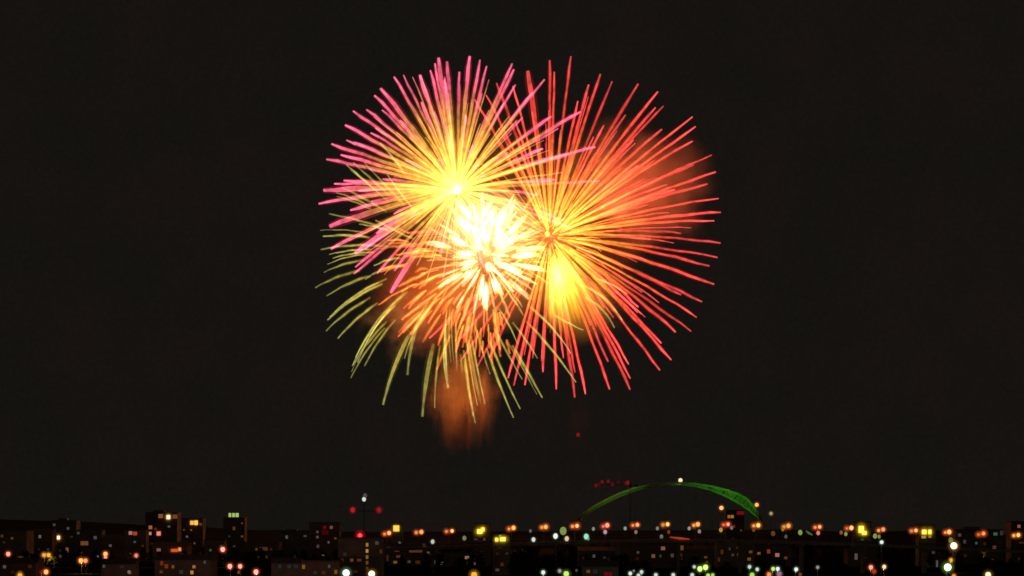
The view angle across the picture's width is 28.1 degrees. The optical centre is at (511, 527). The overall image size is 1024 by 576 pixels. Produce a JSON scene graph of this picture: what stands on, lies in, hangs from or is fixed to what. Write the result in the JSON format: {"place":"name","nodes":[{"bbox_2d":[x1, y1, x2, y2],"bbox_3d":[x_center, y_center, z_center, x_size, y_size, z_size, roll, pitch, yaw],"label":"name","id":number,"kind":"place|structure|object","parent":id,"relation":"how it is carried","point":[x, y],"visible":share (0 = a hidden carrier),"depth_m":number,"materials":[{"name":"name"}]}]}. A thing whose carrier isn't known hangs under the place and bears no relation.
{"place":"outdoors","nodes":[
{"label":"outdoors","id":0,"kind":"place"},
{"bbox_2d":[0,555,43,575],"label":"apartment building","id":1,"kind":"structure","parent":0,"point":[29,565],"depth_m":1130.00,"materials":[{"name":"brick"}]},
{"bbox_2d":[75,529,105,559],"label":"apartment building","id":2,"kind":"structure","parent":0,"point":[87,541],"depth_m":1760.00,"materials":[{"name":"concrete"}]},
{"bbox_2d":[80,541,88,544],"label":"lit window","id":3,"kind":"structure","parent":2,"relation":"in","point":[81,542],"depth_m":1759.63,"materials":[{"name":"glass"}]},
{"bbox_2d":[100,533,123,560],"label":"apartment building","id":4,"kind":"structure","parent":0,"point":[114,544],"depth_m":1700.00,"materials":[{"name":"brick"}]},
{"bbox_2d":[101,556,139,575],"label":"apartment building","id":5,"kind":"structure","parent":0,"point":[115,567],"depth_m":1120.00,"materials":[{"name":"paint"}]},
{"bbox_2d":[124,529,148,560],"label":"apartment building","id":6,"kind":"structure","parent":0,"point":[136,541],"depth_m":1680.00,"materials":[{"name":"paint"}]},
{"bbox_2d":[145,510,180,555],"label":"apartment building","id":7,"kind":"structure","parent":0,"point":[162,525],"depth_m":1900.00,"materials":[{"name":"concrete"}]},
{"bbox_2d":[152,540,191,562],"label":"apartment building","id":8,"kind":"structure","parent":0,"point":[180,547],"depth_m":1600.00,"materials":[{"name":"brick"}]},
{"bbox_2d":[154,552,217,575],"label":"apartment building","id":9,"kind":"structure","parent":0,"point":[200,564],"depth_m":1140.00,"materials":[{"name":"concrete"}]},
{"bbox_2d":[181,518,205,553],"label":"apartment building","id":10,"kind":"structure","parent":0,"point":[193,531],"depth_m":1960.00,"materials":[{"name":"stone"}]},
{"bbox_2d":[204,540,226,561],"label":"apartment building","id":11,"kind":"structure","parent":0,"point":[212,546],"depth_m":1660.00,"materials":[{"name":"paint"}]},
{"bbox_2d":[223,513,246,555],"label":"apartment building","id":12,"kind":"structure","parent":0,"point":[234,532],"depth_m":2000.00,"materials":[{"name":"concrete"}]},
{"bbox_2d":[271,555,302,575],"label":"apartment building","id":13,"kind":"structure","parent":0,"point":[285,566],"depth_m":1130.00,"materials":[{"name":"stone"}]},
{"bbox_2d":[278,529,308,559],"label":"apartment building","id":14,"kind":"structure","parent":0,"point":[292,540],"depth_m":1760.00,"materials":[{"name":"concrete"}]},
{"bbox_2d":[301,560,342,575],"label":"apartment building","id":15,"kind":"structure","parent":0,"point":[321,567],"depth_m":1120.00,"materials":[{"name":"brick"}]},
{"bbox_2d":[309,522,340,559],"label":"apartment building","id":16,"kind":"structure","parent":0,"point":[323,537],"depth_m":1640.00,"materials":[{"name":"brick"}]},
{"bbox_2d":[322,530,327,534],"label":"lit window","id":17,"kind":"structure","parent":16,"relation":"in","point":[324,532],"depth_m":1639.76,"materials":[{"name":"glass"}]},
{"bbox_2d":[338,533,383,575],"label":"apartment building","id":18,"kind":"structure","parent":0,"point":[359,555],"depth_m":1150.00,"materials":[{"name":"concrete"}]},
{"bbox_2d":[384,544,404,565],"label":"apartment building","id":19,"kind":"structure","parent":0,"point":[391,557],"depth_m":1500.00,"materials":[{"name":"concrete"}]},
{"bbox_2d":[391,523,402,543],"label":"apartment building","id":20,"kind":"structure","parent":0,"point":[396,533],"depth_m":1560.00,"materials":[{"name":"paint"}]},
{"bbox_2d":[393,525,399,531],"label":"lit window","id":21,"kind":"structure","parent":20,"relation":"in","point":[396,528],"depth_m":1559.71,"materials":[{"name":"glass"}]},
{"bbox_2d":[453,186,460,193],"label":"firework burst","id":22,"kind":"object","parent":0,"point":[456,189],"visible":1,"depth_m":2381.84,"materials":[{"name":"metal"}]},
{"bbox_2d":[473,523,490,565],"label":"apartment building","id":23,"kind":"structure","parent":0,"point":[481,532],"depth_m":1500.00,"materials":[{"name":"paint"}]},
{"bbox_2d":[493,534,509,574],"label":"apartment building","id":24,"kind":"structure","parent":0,"point":[501,552],"depth_m":1195.00,"materials":[{"name":"stone"}]},
{"bbox_2d":[0,519,1005,545],"bbox_3d":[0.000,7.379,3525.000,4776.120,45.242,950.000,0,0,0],"label":"hills","id":25,"kind":"structure","parent":0,"point":[900,537],"depth_m":3254.68,"materials":[{"name":"black"}]},
{"bbox_2d":[0,0,1023,533],"label":"sky","id":26,"kind":"structure","parent":0,"point":[243,270],"materials":[{"name":"black"}]},
{"bbox_2d":[44,546,1023,575],"bbox_3d":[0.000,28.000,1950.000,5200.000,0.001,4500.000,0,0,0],"label":"ground","id":27,"kind":"structure","parent":0,"point":[826,567],"depth_m":1329.27,"materials":[{"name":"black"}]},
{"bbox_2d":[0,530,33,556],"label":"apartment building","id":28,"kind":"structure","parent":27,"relation":"on","point":[15,543],"depth_m":1640.00,"materials":[{"name":"stone"}]},
{"bbox_2d":[28,528,56,560],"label":"apartment building","id":29,"kind":"structure","parent":27,"relation":"on","point":[45,541],"depth_m":1720.00,"materials":[{"name":"brick"}]},
{"bbox_2d":[52,518,79,557],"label":"apartment building","id":30,"kind":"structure","parent":27,"relation":"on","point":[65,528],"depth_m":1900.00,"materials":[{"name":"concrete"}]},
{"bbox_2d":[244,542,281,560],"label":"apartment building","id":31,"kind":"structure","parent":27,"relation":"on","point":[269,548],"depth_m":1720.00,"materials":[{"name":"stone"}]},
{"bbox_2d":[343,570,348,575],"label":"floodlight","id":32,"kind":"object","parent":27,"relation":"on","point":[345,572],"visible":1,"depth_m":998.89,"materials":[{"name":"metal"}]},
{"bbox_2d":[351,493,380,532],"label":"lattice mast","id":33,"kind":"object","parent":27,"relation":"on","point":[364,500],"visible":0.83,"depth_m":1348.86,"materials":[{"name":"metal"}]},
{"bbox_2d":[404,535,431,565],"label":"apartment building","id":34,"kind":"structure","parent":27,"relation":"on","point":[413,558],"depth_m":1480.00,"materials":[{"name":"stone"}]},
{"bbox_2d":[409,550,422,552],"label":"lit window","id":35,"kind":"structure","parent":34,"relation":"in","point":[410,551],"depth_m":1479.59,"materials":[{"name":"glass"}]},
{"bbox_2d":[430,551,458,566],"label":"apartment building","id":36,"kind":"structure","parent":27,"relation":"on","point":[452,556],"depth_m":1440.00,"materials":[{"name":"brick"}]},
{"bbox_2d":[459,552,487,566],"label":"apartment building","id":37,"kind":"structure","parent":27,"relation":"on","point":[464,555],"depth_m":1440.00,"materials":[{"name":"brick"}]},
{"bbox_2d":[0,541,1023,575],"bbox_3d":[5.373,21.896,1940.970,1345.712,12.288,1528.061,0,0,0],"label":"woods","id":38,"kind":"object","parent":27,"relation":"on","point":[237,556],"visible":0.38,"depth_m":1418.64,"materials":[{"name":"black plant"}]},
{"bbox_2d":[594,480,637,539],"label":"tower crane","id":39,"kind":"object","parent":27,"relation":"on","point":[618,482],"visible":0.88,"depth_m":1699.25,"materials":[{"name":"metal"}]},
{"bbox_2d":[755,503,758,543],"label":"floodlight","id":40,"kind":"object","parent":27,"relation":"on","point":[756,504],"visible":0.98,"depth_m":1641.72,"materials":[{"name":"metal"}]},
{"bbox_2d":[843,547,878,566],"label":"apartment building","id":41,"kind":"structure","parent":27,"relation":"on","point":[851,557],"depth_m":1450.00,"materials":[{"name":"brick"}]},
{"bbox_2d":[880,540,882,575],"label":"floodlight","id":42,"kind":"object","parent":27,"relation":"on","point":[881,541],"visible":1,"depth_m":1151.23,"materials":[{"name":"metal"}]},
{"bbox_2d":[927,551,945,567],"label":"apartment building","id":43,"kind":"structure","parent":27,"relation":"on","point":[939,560],"depth_m":1420.00,"materials":[{"name":"concrete"}]},
{"bbox_2d":[944,564,950,575],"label":"floodlight","id":44,"kind":"object","parent":27,"relation":"on","point":[947,567],"visible":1,"depth_m":1048.84,"materials":[{"name":"metal"}]},
{"bbox_2d":[951,543,956,574],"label":"floodlight","id":45,"kind":"object","parent":27,"relation":"on","point":[953,545],"visible":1,"depth_m":1118.82,"materials":[{"name":"metal"}]},
{"bbox_2d":[948,527,1003,563],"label":"apartment building","id":46,"kind":"structure","parent":27,"relation":"on","point":[968,537],"depth_m":1560.00,"materials":[{"name":"concrete"}]},
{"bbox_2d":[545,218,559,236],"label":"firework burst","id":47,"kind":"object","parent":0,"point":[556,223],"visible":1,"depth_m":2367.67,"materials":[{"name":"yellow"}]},
{"bbox_2d":[577,544,614,566],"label":"apartment building","id":48,"kind":"structure","parent":0,"point":[599,553],"depth_m":1460.00,"materials":[{"name":"concrete"}]},
{"bbox_2d":[581,557,618,575],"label":"apartment building","id":49,"kind":"structure","parent":0,"point":[608,567],"depth_m":1000.00,"materials":[{"name":"concrete"}]},
{"bbox_2d":[619,543,684,567],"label":"apartment building","id":50,"kind":"structure","parent":0,"point":[660,555],"depth_m":1420.00,"materials":[{"name":"brick"}]},
{"bbox_2d":[543,478,798,557],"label":"arch bridge","id":51,"kind":"structure","parent":0,"point":[740,499],"depth_m":1838.28,"materials":[{"name":"paint"}]},
{"bbox_2d":[685,544,713,565],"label":"apartment building","id":52,"kind":"structure","parent":0,"point":[705,554],"depth_m":1480.00,"materials":[{"name":"concrete"}]},
{"bbox_2d":[384,537,1023,572],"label":"road bridge","id":53,"kind":"structure","parent":0,"point":[862,546],"depth_m":1243.00,"materials":[{"name":"concrete"}]},
{"bbox_2d":[445,529,453,545],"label":"street lamp","id":54,"kind":"object","parent":53,"relation":"on","point":[452,531],"visible":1,"depth_m":1250.10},
{"bbox_2d":[560,527,565,534],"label":"parapet lamp","id":55,"kind":"object","parent":53,"relation":"on","point":[562,530],"visible":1,"depth_m":1242.04,"materials":[{"name":"green glass"}]},
{"bbox_2d":[571,524,578,540],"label":"street lamp","id":56,"kind":"object","parent":53,"relation":"on","point":[576,525],"visible":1,"depth_m":1249.86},
{"bbox_2d":[670,537,689,539],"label":"light strip","id":57,"kind":"object","parent":53,"relation":"attached to","point":[680,538],"visible":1,"depth_m":1242.13,"materials":[{"name":"metal"}]},
{"bbox_2d":[692,522,699,538],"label":"street lamp","id":58,"kind":"object","parent":53,"relation":"on","point":[697,524],"visible":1,"depth_m":1249.54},
{"bbox_2d":[877,527,884,540],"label":"street lamp","id":59,"kind":"object","parent":53,"relation":"on","point":[880,529],"visible":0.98,"depth_m":1249.60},
{"bbox_2d":[910,529,917,544],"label":"street lamp","id":60,"kind":"object","parent":53,"relation":"on","point":[915,530],"visible":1,"depth_m":1249.69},
{"bbox_2d":[977,532,984,547],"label":"street lamp","id":61,"kind":"object","parent":53,"relation":"on","point":[983,533],"visible":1,"depth_m":1250.31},
{"bbox_2d":[1012,533,1019,549],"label":"street lamp","id":62,"kind":"object","parent":53,"relation":"on","point":[1014,535],"visible":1,"depth_m":1249.78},
{"bbox_2d":[724,510,743,539],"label":"apartment building","id":63,"kind":"structure","parent":0,"point":[734,519],"depth_m":1620.00,"materials":[{"name":"concrete"}]},
{"bbox_2d":[714,542,754,566],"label":"apartment building","id":64,"kind":"structure","parent":0,"point":[725,551],"depth_m":1430.00,"materials":[{"name":"paint"}]},
{"bbox_2d":[755,544,790,566],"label":"apartment building","id":65,"kind":"structure","parent":0,"point":[776,551],"depth_m":1450.00,"materials":[{"name":"concrete"}]},
{"bbox_2d":[851,521,870,547],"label":"apartment building","id":66,"kind":"structure","parent":0,"point":[861,531],"depth_m":1500.00,"materials":[{"name":"stone"}]},
{"bbox_2d":[857,525,863,533],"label":"lit window","id":67,"kind":"structure","parent":66,"relation":"in","point":[861,528],"depth_m":1499.59,"materials":[{"name":"glass"}]},
{"bbox_2d":[915,524,935,565],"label":"apartment building","id":68,"kind":"structure","parent":0,"point":[925,534],"depth_m":1500.00,"materials":[{"name":"paint"}]},
{"bbox_2d":[1006,521,1023,562],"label":"apartment building","id":69,"kind":"structure","parent":0,"point":[1013,527],"depth_m":1600.00,"materials":[{"name":"brick"}]}
]}

